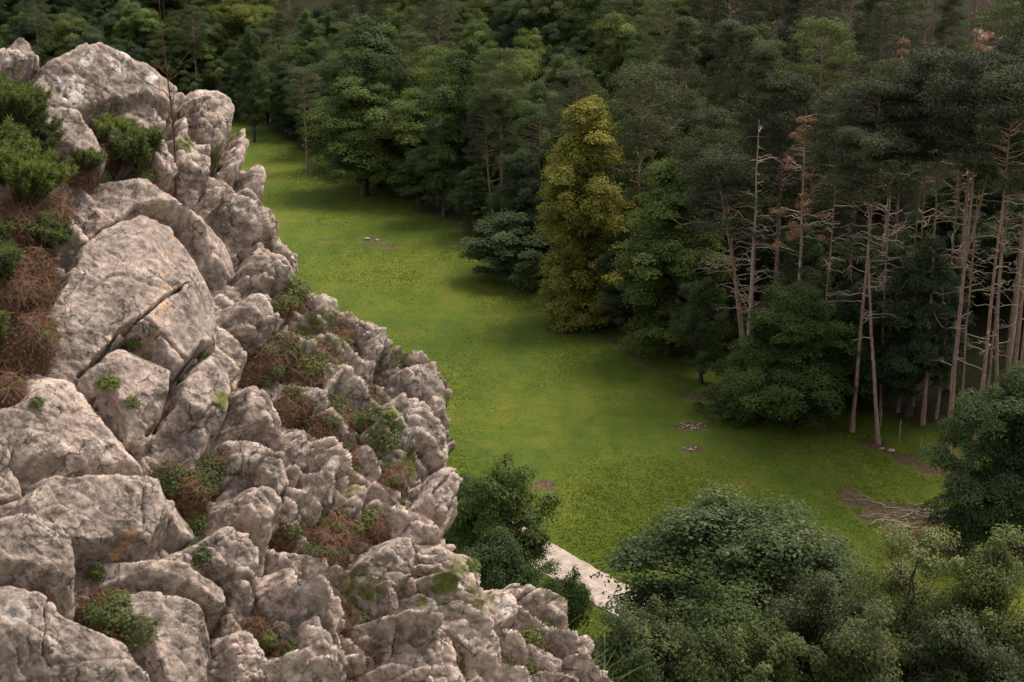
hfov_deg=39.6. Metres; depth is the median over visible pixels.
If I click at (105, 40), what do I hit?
broadleaf tree
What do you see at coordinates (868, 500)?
fallen branch
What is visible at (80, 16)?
broadleaf tree
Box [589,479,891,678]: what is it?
broadleaf tree
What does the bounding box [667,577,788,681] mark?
shrub
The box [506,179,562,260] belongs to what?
broadleaf tree
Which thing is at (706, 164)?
pine tree
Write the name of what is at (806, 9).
pine tree
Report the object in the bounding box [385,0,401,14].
broadleaf tree
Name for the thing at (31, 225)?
herb tuft
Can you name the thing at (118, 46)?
broadleaf tree
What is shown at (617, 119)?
broadleaf tree
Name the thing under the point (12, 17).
broadleaf tree
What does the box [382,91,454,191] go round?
broadleaf tree
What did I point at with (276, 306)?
herb tuft
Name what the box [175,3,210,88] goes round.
pine tree
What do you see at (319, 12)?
broadleaf tree
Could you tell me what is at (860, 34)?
pine tree
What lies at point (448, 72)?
broadleaf tree
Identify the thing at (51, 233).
spurge plant
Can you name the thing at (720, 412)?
shrub
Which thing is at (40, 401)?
herb tuft
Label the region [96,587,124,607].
herb tuft
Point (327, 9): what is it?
broadleaf tree
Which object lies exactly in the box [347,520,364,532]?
herb tuft
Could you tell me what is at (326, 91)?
broadleaf tree
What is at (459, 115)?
broadleaf tree
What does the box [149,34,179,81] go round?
broadleaf tree
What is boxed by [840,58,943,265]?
pine tree
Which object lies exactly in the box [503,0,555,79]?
broadleaf tree
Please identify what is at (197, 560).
herb tuft
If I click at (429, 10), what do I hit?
broadleaf tree
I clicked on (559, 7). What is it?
broadleaf tree
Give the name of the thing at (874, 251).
understorey shrub
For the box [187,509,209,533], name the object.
herb tuft
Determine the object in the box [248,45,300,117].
broadleaf tree
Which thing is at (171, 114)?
dead stalk
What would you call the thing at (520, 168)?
broadleaf tree
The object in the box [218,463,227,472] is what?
herb tuft
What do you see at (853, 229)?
pine tree
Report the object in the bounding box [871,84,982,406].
pine tree
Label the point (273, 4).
broadleaf tree
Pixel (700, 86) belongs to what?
broadleaf tree
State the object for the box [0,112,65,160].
spurge plant
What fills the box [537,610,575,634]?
grass tussock
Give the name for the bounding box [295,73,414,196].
broadleaf tree
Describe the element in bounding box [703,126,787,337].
dead pine
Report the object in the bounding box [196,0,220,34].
broadleaf tree
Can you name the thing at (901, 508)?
fallen branch
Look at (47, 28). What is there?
broadleaf tree
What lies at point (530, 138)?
broadleaf tree
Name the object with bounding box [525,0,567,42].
broadleaf tree
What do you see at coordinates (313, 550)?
herb tuft
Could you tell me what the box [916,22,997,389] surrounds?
dead pine
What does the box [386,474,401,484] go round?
herb tuft
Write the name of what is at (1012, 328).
dead pine
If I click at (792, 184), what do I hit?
pine tree
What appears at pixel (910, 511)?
fallen branch
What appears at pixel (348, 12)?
pine tree
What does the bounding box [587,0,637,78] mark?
pine tree
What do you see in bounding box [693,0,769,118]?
pine tree
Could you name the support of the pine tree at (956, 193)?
on the ground at (551, 414)
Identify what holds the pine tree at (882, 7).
on the ground at (551, 414)
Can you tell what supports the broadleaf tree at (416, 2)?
on the ground at (551, 414)
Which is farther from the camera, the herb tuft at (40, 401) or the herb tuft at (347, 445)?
the herb tuft at (347, 445)
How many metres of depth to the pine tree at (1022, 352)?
100.50 m
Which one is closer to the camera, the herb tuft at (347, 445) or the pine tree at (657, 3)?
the herb tuft at (347, 445)
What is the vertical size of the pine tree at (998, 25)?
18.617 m
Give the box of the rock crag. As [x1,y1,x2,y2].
[0,37,612,681]
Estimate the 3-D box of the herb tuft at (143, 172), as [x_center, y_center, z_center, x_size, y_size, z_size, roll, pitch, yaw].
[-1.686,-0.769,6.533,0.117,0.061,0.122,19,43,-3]
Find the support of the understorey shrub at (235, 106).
on the ground at (551, 414)
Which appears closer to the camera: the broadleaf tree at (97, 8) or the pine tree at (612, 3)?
the pine tree at (612, 3)
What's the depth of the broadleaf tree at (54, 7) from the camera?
302.99 m
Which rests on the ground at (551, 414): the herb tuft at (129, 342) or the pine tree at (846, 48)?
the pine tree at (846, 48)
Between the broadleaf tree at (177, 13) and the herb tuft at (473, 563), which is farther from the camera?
the broadleaf tree at (177, 13)
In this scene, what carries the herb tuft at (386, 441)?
on the rock crag
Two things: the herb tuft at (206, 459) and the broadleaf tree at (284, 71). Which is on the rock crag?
the herb tuft at (206, 459)
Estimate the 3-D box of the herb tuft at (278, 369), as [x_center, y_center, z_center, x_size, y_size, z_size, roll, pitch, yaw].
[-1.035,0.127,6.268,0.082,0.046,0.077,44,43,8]
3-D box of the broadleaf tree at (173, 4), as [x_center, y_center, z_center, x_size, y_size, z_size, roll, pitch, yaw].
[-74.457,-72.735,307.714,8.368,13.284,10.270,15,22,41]
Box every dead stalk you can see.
[144,1,193,198]
[156,81,159,121]
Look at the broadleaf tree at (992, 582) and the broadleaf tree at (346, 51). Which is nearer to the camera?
the broadleaf tree at (992, 582)
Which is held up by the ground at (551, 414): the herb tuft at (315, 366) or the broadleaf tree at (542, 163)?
the broadleaf tree at (542, 163)
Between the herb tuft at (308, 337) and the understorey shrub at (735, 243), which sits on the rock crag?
the herb tuft at (308, 337)
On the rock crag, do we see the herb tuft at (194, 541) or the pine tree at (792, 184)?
the herb tuft at (194, 541)
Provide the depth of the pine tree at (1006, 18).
127.44 m
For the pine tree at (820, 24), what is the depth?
130.41 m
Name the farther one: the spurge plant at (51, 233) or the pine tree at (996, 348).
the pine tree at (996, 348)
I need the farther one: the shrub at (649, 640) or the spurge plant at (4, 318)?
the shrub at (649, 640)
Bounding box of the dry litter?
[0,115,566,681]
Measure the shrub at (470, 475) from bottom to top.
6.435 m
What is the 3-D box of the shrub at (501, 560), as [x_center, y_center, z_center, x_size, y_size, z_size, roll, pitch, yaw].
[-1.028,13.313,66.475,5.483,10.271,4.320,-12,20,-36]
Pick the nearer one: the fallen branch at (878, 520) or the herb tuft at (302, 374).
the herb tuft at (302, 374)
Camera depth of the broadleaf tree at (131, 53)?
279.94 m
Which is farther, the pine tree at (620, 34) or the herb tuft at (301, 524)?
the pine tree at (620, 34)
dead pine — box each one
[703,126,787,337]
[768,111,839,357]
[844,35,924,347]
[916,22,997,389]
[980,39,1023,386]
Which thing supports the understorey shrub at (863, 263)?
on the ground at (551, 414)
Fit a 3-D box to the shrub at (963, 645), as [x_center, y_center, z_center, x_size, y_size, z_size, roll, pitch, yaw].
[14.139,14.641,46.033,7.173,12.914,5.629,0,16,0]
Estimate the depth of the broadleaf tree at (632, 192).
136.44 m
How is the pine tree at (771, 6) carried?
on the ground at (551, 414)
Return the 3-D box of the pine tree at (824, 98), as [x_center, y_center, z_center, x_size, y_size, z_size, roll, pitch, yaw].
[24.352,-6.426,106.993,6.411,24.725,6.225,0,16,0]
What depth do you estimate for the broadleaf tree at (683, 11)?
184.43 m
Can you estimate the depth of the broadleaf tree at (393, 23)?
244.32 m
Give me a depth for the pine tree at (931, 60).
98.01 m
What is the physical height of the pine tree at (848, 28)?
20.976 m
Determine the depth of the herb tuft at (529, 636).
6.07 m
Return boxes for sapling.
[809,388,845,435]
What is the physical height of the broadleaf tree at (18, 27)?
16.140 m
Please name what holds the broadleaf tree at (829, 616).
on the ground at (551, 414)
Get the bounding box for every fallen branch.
[842,489,874,499]
[846,495,885,506]
[860,514,888,516]
[866,517,889,526]
[867,513,914,519]
[869,517,895,522]
[875,519,916,528]
[883,507,929,515]
[891,508,928,517]
[902,507,932,517]
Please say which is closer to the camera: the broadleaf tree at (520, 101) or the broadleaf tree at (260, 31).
the broadleaf tree at (520, 101)
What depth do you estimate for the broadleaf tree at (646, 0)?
199.10 m
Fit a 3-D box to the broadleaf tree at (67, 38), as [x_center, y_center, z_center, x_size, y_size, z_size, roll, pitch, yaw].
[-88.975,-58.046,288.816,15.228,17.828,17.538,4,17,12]
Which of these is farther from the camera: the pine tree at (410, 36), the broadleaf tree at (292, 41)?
the broadleaf tree at (292, 41)
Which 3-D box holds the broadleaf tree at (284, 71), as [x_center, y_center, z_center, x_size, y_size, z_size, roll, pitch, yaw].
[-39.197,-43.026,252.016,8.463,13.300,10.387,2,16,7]
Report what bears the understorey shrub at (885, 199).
on the ground at (551, 414)
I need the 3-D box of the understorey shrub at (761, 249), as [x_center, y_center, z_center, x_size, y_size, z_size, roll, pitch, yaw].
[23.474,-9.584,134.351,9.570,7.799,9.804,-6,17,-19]
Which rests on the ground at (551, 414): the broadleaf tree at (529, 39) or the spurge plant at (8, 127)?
the broadleaf tree at (529, 39)
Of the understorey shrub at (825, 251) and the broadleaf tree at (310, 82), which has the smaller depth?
the understorey shrub at (825, 251)
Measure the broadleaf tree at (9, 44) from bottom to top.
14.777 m
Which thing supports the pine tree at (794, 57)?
on the ground at (551, 414)
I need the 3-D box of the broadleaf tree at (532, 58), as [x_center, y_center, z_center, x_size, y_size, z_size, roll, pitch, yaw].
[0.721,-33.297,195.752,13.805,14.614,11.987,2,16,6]
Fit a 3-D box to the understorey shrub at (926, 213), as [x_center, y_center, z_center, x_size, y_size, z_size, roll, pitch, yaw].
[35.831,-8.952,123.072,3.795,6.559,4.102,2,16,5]
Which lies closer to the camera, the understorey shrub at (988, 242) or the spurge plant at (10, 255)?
the spurge plant at (10, 255)
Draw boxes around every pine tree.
[17,0,54,47]
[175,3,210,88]
[259,31,275,121]
[269,0,303,39]
[282,66,326,172]
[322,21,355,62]
[329,0,374,32]
[351,0,376,33]
[368,0,396,63]
[389,32,424,71]
[410,0,464,52]
[461,93,511,212]
[469,47,533,214]
[505,101,562,204]
[543,65,610,171]
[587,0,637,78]
[604,58,690,311]
[617,68,693,187]
[625,0,695,153]
[643,16,708,145]
[659,105,738,352]
[673,150,790,337]
[684,0,728,77]
[685,0,720,74]
[685,143,776,344]
[688,19,762,132]
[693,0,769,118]
[711,111,765,295]
[714,25,777,168]
[717,0,767,51]
[717,44,799,336]
[729,37,792,113]
[738,70,820,280]
[738,72,829,345]
[744,0,800,39]
[763,0,813,44]
[768,34,822,147]
[774,0,815,113]
[775,143,842,275]
[777,16,868,240]
[799,0,841,93]
[801,91,883,406]
[805,0,879,187]
[816,75,939,432]
[817,120,885,365]
[818,124,920,444]
[827,103,885,256]
[838,0,860,113]
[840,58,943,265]
[844,0,893,79]
[845,0,854,86]
[848,72,937,415]
[854,0,910,82]
[856,0,937,78]
[864,68,969,412]
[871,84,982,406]
[873,46,995,425]
[890,3,909,72]
[912,0,938,49]
[912,0,964,52]
[914,48,1023,450]
[924,61,987,418]
[928,0,969,162]
[930,55,984,254]
[936,72,1022,423]
[941,63,1023,468]
[948,95,1023,396]
[956,0,1023,208]
[970,0,997,53]
[974,54,1023,390]
[977,1,1007,55]
[989,38,1023,390]
[991,0,1023,140]
[993,1,1023,197]
[996,59,1023,403]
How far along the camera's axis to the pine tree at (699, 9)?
174.07 m
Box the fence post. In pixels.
[898,420,901,441]
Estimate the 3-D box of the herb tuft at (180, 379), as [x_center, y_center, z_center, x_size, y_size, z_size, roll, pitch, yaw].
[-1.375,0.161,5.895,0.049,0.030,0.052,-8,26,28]
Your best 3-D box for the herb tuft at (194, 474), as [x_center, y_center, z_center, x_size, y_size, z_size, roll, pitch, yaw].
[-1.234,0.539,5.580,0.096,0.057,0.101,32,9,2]
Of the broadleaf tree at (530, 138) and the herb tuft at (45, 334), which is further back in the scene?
the broadleaf tree at (530, 138)
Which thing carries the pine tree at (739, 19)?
on the ground at (551, 414)
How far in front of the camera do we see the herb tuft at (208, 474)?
5.59 m
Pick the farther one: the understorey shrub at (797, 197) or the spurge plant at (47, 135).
the understorey shrub at (797, 197)
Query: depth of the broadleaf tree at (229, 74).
273.39 m
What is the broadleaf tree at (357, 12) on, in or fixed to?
on the ground at (551, 414)
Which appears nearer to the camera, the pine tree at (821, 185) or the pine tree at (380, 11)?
the pine tree at (821, 185)
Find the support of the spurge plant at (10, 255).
on the rock crag
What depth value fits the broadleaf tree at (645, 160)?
153.47 m
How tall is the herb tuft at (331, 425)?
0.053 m
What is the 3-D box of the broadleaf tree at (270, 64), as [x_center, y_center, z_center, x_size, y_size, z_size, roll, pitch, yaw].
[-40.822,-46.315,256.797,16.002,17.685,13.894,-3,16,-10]
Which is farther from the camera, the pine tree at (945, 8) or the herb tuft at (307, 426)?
the pine tree at (945, 8)
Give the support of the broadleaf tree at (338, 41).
on the ground at (551, 414)
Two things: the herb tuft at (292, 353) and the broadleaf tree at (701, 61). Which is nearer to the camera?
the herb tuft at (292, 353)
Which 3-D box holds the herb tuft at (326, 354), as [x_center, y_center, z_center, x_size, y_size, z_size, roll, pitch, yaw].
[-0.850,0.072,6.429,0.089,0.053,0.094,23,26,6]
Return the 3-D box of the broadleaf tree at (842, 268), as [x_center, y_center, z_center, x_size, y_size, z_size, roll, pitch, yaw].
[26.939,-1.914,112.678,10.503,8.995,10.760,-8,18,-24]
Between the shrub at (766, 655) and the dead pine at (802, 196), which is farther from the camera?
the dead pine at (802, 196)
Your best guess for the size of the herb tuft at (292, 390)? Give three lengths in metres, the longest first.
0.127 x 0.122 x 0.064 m
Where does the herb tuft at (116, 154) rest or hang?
on the rock crag
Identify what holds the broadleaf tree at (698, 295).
on the ground at (551, 414)
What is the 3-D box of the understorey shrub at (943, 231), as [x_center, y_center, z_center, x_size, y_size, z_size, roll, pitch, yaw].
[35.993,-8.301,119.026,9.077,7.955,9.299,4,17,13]
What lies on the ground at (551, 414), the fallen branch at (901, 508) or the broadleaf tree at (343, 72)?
the broadleaf tree at (343, 72)
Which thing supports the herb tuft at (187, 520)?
on the rock crag
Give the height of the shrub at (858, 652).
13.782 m
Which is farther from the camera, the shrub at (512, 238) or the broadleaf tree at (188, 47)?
the broadleaf tree at (188, 47)
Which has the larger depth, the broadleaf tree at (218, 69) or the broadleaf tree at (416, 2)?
the broadleaf tree at (218, 69)
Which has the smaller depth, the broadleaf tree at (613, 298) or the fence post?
the fence post
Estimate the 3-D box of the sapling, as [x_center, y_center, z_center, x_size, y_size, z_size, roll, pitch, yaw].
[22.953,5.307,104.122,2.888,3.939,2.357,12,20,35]
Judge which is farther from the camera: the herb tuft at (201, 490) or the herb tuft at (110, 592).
the herb tuft at (201, 490)
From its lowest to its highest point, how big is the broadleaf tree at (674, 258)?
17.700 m
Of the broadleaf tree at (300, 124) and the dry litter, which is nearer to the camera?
the dry litter
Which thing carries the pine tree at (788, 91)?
on the ground at (551, 414)
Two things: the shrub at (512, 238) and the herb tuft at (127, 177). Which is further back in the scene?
the shrub at (512, 238)
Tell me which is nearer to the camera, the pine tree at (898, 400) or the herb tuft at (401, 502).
the herb tuft at (401, 502)
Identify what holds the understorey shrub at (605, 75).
on the ground at (551, 414)
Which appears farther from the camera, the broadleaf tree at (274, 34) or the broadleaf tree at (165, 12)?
the broadleaf tree at (165, 12)
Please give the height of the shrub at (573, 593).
10.854 m
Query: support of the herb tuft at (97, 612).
on the rock crag
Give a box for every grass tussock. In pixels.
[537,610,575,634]
[579,634,656,681]
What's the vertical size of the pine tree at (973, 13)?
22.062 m
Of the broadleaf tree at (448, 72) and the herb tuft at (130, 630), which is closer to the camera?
the herb tuft at (130, 630)
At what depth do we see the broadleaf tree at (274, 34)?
281.20 m
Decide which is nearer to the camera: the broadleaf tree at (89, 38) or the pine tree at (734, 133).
the pine tree at (734, 133)
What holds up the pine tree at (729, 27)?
on the ground at (551, 414)
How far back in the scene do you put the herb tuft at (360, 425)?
6.27 m
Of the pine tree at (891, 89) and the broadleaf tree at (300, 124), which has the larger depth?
the broadleaf tree at (300, 124)
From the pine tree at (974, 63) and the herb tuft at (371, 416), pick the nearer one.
the herb tuft at (371, 416)
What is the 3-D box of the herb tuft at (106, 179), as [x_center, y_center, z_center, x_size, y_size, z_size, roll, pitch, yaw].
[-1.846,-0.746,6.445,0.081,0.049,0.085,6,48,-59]
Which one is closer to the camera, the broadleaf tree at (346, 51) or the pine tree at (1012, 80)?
the pine tree at (1012, 80)
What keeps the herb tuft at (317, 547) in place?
on the rock crag
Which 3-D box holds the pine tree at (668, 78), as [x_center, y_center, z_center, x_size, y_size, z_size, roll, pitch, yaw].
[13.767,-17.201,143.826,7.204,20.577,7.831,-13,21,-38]
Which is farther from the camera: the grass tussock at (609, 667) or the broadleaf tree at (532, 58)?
the broadleaf tree at (532, 58)
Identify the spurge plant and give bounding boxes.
[0,71,53,123]
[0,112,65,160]
[0,114,40,185]
[0,143,78,208]
[0,217,16,244]
[0,239,26,283]
[0,308,12,347]
[33,210,76,248]
[69,146,107,173]
[92,111,137,141]
[107,123,167,175]
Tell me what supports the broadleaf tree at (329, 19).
on the ground at (551, 414)
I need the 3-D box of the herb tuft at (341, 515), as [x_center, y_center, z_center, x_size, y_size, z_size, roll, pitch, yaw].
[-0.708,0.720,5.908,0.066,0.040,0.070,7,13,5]
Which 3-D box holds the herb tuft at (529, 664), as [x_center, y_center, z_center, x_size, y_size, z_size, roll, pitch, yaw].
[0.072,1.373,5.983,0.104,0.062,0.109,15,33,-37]
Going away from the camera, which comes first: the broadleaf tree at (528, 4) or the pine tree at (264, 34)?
the broadleaf tree at (528, 4)
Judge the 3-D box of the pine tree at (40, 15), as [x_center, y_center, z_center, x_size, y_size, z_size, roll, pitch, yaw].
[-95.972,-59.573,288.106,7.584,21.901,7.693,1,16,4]
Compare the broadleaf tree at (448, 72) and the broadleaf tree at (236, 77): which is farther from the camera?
the broadleaf tree at (236, 77)
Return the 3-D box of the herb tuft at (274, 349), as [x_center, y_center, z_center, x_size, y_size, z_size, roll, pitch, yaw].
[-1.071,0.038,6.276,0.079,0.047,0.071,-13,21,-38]
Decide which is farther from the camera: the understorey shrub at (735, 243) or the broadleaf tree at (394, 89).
the broadleaf tree at (394, 89)
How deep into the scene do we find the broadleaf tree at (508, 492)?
70.68 m
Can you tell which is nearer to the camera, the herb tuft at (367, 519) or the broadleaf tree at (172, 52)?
the herb tuft at (367, 519)
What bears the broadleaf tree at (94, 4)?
on the ground at (551, 414)
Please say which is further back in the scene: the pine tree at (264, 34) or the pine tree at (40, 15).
the pine tree at (40, 15)
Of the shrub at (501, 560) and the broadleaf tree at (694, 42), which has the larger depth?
the broadleaf tree at (694, 42)
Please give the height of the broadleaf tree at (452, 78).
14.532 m
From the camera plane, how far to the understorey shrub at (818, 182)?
138.15 m
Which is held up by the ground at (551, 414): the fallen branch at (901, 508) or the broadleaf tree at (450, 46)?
the broadleaf tree at (450, 46)
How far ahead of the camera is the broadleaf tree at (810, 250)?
108.53 m
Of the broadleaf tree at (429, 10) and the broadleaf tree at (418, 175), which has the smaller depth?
the broadleaf tree at (418, 175)
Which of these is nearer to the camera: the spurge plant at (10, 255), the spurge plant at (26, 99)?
the spurge plant at (10, 255)
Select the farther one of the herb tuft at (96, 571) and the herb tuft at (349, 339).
the herb tuft at (349, 339)
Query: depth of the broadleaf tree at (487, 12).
227.22 m
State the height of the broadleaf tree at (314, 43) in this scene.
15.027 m
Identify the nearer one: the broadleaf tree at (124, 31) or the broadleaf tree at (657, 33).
the broadleaf tree at (657, 33)
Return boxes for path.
[512,522,665,617]
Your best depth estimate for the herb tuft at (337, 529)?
5.82 m
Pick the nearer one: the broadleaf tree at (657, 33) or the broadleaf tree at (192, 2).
the broadleaf tree at (657, 33)
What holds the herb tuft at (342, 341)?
on the rock crag
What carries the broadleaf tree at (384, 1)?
on the ground at (551, 414)
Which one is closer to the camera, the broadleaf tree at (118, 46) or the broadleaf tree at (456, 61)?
the broadleaf tree at (456, 61)
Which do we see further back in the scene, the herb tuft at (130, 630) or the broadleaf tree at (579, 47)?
the broadleaf tree at (579, 47)
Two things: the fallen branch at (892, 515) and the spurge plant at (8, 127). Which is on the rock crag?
the spurge plant at (8, 127)
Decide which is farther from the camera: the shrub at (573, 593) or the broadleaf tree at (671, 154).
the broadleaf tree at (671, 154)
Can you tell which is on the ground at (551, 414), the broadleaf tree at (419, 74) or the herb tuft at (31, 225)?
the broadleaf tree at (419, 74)
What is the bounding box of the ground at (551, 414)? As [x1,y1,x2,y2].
[5,0,1023,680]
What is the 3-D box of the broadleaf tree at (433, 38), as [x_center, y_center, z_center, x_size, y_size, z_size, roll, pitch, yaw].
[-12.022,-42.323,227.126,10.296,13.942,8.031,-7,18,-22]
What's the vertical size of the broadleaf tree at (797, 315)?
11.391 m
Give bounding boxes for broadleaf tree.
[0,0,26,35]
[0,25,19,47]
[0,35,43,62]
[1,16,52,57]
[6,0,40,41]
[17,6,55,42]
[24,18,75,59]
[31,40,53,68]
[33,0,49,22]
[35,12,90,64]
[43,0,73,26]
[47,8,94,48]
[48,0,74,19]
[60,0,97,27]
[64,25,103,50]
[70,2,105,16]
[71,0,112,32]
[88,25,110,43]
[96,9,136,48]
[99,0,126,27]
[99,0,150,52]
[101,0,126,15]
[104,37,145,61]
[109,2,165,64]
[109,11,170,77]
[111,16,139,49]
[120,0,156,40]
[124,43,151,66]
[128,0,174,19]
[140,0,184,38]
[148,21,223,93]
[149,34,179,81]
[149,39,202,92]
[153,0,185,23]
[156,8,214,77]
[179,0,211,22]
[179,23,227,90]
[181,3,240,73]
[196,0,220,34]
[202,1,244,59]
[204,0,275,58]
[212,0,274,35]
[216,44,254,110]
[227,47,270,112]
[232,25,271,141]
[236,22,273,67]
[243,34,317,131]
[246,0,277,23]
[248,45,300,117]
[257,10,294,48]
[259,0,277,7]
[262,61,299,134]
[272,54,316,136]
[273,35,307,68]
[285,56,340,154]
[290,37,328,65]
[293,9,315,36]
[293,84,332,145]
[295,18,326,56]
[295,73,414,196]
[297,58,328,95]
[300,42,338,77]
[304,12,434,187]
[307,6,325,59]
[308,82,353,156]
[312,44,367,127]
[317,10,340,46]
[317,11,340,42]
[319,0,349,23]
[320,60,365,114]
[322,27,359,54]
[324,70,355,129]
[327,0,369,24]
[343,3,381,49]
[360,8,396,62]
[364,88,459,202]
[372,0,394,63]
[375,25,427,80]
[376,42,450,138]
[381,57,437,142]
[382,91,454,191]
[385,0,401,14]
[386,56,456,147]
[389,11,411,32]
[393,0,414,16]
[394,4,443,45]
[395,94,429,157]
[401,0,428,18]
[404,116,476,217]
[408,117,457,206]
[410,0,455,28]
[410,4,433,26]
[410,32,442,64]
[411,34,522,210]
[413,18,447,59]
[421,0,469,50]
[423,48,481,113]
[425,5,451,43]
[425,41,460,73]
[441,75,488,155]
[443,166,497,234]
[443,452,565,589]
[448,71,499,187]
[449,0,473,7]
[449,69,484,139]
[453,2,476,37]
[454,12,491,64]
[460,21,500,65]
[463,0,515,47]
[465,0,494,31]
[471,55,540,179]
[474,40,508,67]
[482,46,547,90]
[484,148,547,237]
[485,56,532,138]
[486,1,535,55]
[491,79,564,166]
[497,91,547,172]
[498,98,551,205]
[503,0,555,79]
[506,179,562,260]
[510,0,548,47]
[510,136,551,206]
[511,27,557,84]
[522,45,586,103]
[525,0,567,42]
[527,0,605,64]
[533,93,646,332]
[535,22,574,69]
[536,51,585,142]
[537,108,606,241]
[538,124,642,274]
[552,79,611,171]
[555,0,621,84]
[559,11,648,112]
[565,0,645,80]
[567,23,611,85]
[585,105,650,196]
[589,97,663,187]
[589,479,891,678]
[590,147,660,252]
[591,222,659,334]
[593,0,669,78]
[603,51,634,113]
[608,156,740,358]
[612,38,675,117]
[613,17,674,105]
[617,4,641,47]
[628,51,726,156]
[630,176,726,304]
[631,0,671,17]
[635,190,726,322]
[641,0,714,85]
[641,127,789,270]
[643,134,709,226]
[657,88,719,184]
[665,2,737,51]
[665,19,722,100]
[667,276,731,384]
[683,23,734,142]
[708,19,831,144]
[715,281,870,430]
[733,135,851,300]
[760,221,838,383]
[760,559,881,681]
[831,245,939,408]
[843,513,974,681]
[859,228,979,417]
[912,358,1023,560]
[925,514,1023,680]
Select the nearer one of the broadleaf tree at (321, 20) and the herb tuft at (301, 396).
the herb tuft at (301, 396)
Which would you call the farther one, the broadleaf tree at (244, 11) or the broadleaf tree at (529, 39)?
the broadleaf tree at (244, 11)
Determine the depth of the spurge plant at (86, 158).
6.27 m
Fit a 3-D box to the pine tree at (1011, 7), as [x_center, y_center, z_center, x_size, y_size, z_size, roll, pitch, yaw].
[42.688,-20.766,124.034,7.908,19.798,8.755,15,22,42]
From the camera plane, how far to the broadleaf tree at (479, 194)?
171.32 m
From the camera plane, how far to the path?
82.20 m
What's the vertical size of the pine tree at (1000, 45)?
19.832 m
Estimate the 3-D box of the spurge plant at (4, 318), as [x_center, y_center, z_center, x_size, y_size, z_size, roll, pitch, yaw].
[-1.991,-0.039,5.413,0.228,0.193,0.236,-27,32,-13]
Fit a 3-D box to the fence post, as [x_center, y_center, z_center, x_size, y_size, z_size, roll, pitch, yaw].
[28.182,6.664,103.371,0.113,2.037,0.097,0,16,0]
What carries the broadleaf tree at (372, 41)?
on the ground at (551, 414)
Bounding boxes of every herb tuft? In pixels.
[18,218,40,235]
[27,395,45,407]
[36,329,51,340]
[48,318,59,327]
[77,597,112,626]
[85,564,106,583]
[90,594,136,635]
[94,373,120,391]
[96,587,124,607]
[100,171,111,182]
[108,589,133,612]
[111,150,120,159]
[119,611,161,650]
[121,394,141,409]
[122,173,134,180]
[123,338,140,349]
[131,165,157,181]
[138,169,155,182]
[149,459,187,486]
[155,476,170,484]
[160,477,181,495]
[166,467,188,480]
[176,376,183,382]
[179,542,194,550]
[184,517,196,528]
[185,465,226,487]
[186,536,198,545]
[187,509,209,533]
[188,470,207,485]
[190,545,212,566]
[194,450,220,470]
[196,486,206,492]
[198,351,206,359]
[201,480,218,492]
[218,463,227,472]
[258,627,278,648]
[258,631,278,650]
[260,375,273,387]
[262,344,278,355]
[266,330,292,347]
[269,365,284,376]
[270,292,298,310]
[280,381,305,395]
[280,637,298,652]
[280,646,287,656]
[281,278,312,303]
[282,298,298,307]
[282,345,298,359]
[282,521,303,539]
[294,353,330,375]
[294,394,308,401]
[297,368,312,377]
[299,520,308,528]
[300,543,326,557]
[301,544,320,556]
[302,422,311,429]
[304,335,322,350]
[317,350,332,362]
[317,516,330,525]
[323,414,342,427]
[323,546,335,558]
[326,393,348,405]
[327,400,345,417]
[329,521,344,532]
[331,334,344,350]
[334,510,348,517]
[336,545,349,556]
[343,441,354,449]
[344,336,353,344]
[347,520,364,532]
[348,410,367,422]
[348,417,364,429]
[348,615,359,624]
[352,464,361,472]
[355,407,396,428]
[356,608,374,622]
[359,512,377,529]
[364,508,378,517]
[374,426,401,454]
[378,459,394,468]
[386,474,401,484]
[397,498,405,505]
[458,664,466,674]
[465,558,481,572]
[503,658,520,666]
[519,658,538,675]
[522,626,543,645]
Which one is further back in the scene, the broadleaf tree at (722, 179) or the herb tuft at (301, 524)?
the broadleaf tree at (722, 179)
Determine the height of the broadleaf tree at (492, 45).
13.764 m
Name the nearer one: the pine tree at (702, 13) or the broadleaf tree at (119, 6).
the pine tree at (702, 13)
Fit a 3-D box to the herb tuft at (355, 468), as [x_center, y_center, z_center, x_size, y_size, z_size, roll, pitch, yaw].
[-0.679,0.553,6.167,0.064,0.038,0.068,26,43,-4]
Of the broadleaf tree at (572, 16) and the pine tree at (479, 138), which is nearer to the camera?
the pine tree at (479, 138)
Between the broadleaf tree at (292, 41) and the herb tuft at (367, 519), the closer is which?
the herb tuft at (367, 519)
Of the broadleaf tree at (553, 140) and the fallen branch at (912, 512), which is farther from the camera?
the broadleaf tree at (553, 140)
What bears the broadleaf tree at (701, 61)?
on the ground at (551, 414)
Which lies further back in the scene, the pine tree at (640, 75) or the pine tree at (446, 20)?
the pine tree at (446, 20)
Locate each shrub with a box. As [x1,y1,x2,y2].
[198,81,216,90]
[228,80,240,110]
[262,94,276,119]
[442,469,482,553]
[454,208,556,289]
[461,520,545,590]
[541,564,600,642]
[571,592,714,681]
[597,70,613,101]
[642,156,666,188]
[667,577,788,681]
[675,609,814,681]
[689,336,786,428]
[694,237,756,307]
[719,218,784,291]
[734,206,802,275]
[754,247,872,354]
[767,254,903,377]
[770,178,800,204]
[774,142,850,215]
[796,595,914,681]
[808,132,840,201]
[811,241,847,267]
[818,235,874,265]
[831,240,950,325]
[834,253,962,349]
[840,161,923,211]
[896,192,989,288]
[901,603,1023,681]
[905,202,949,254]
[929,170,975,225]
[944,211,1023,300]
[954,153,1023,223]
[984,196,1023,244]
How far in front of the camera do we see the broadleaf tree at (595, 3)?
196.89 m
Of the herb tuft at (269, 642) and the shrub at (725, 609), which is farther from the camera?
the shrub at (725, 609)
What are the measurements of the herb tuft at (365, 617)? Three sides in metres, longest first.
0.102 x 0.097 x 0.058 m
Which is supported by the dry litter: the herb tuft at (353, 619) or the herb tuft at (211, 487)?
the herb tuft at (211, 487)

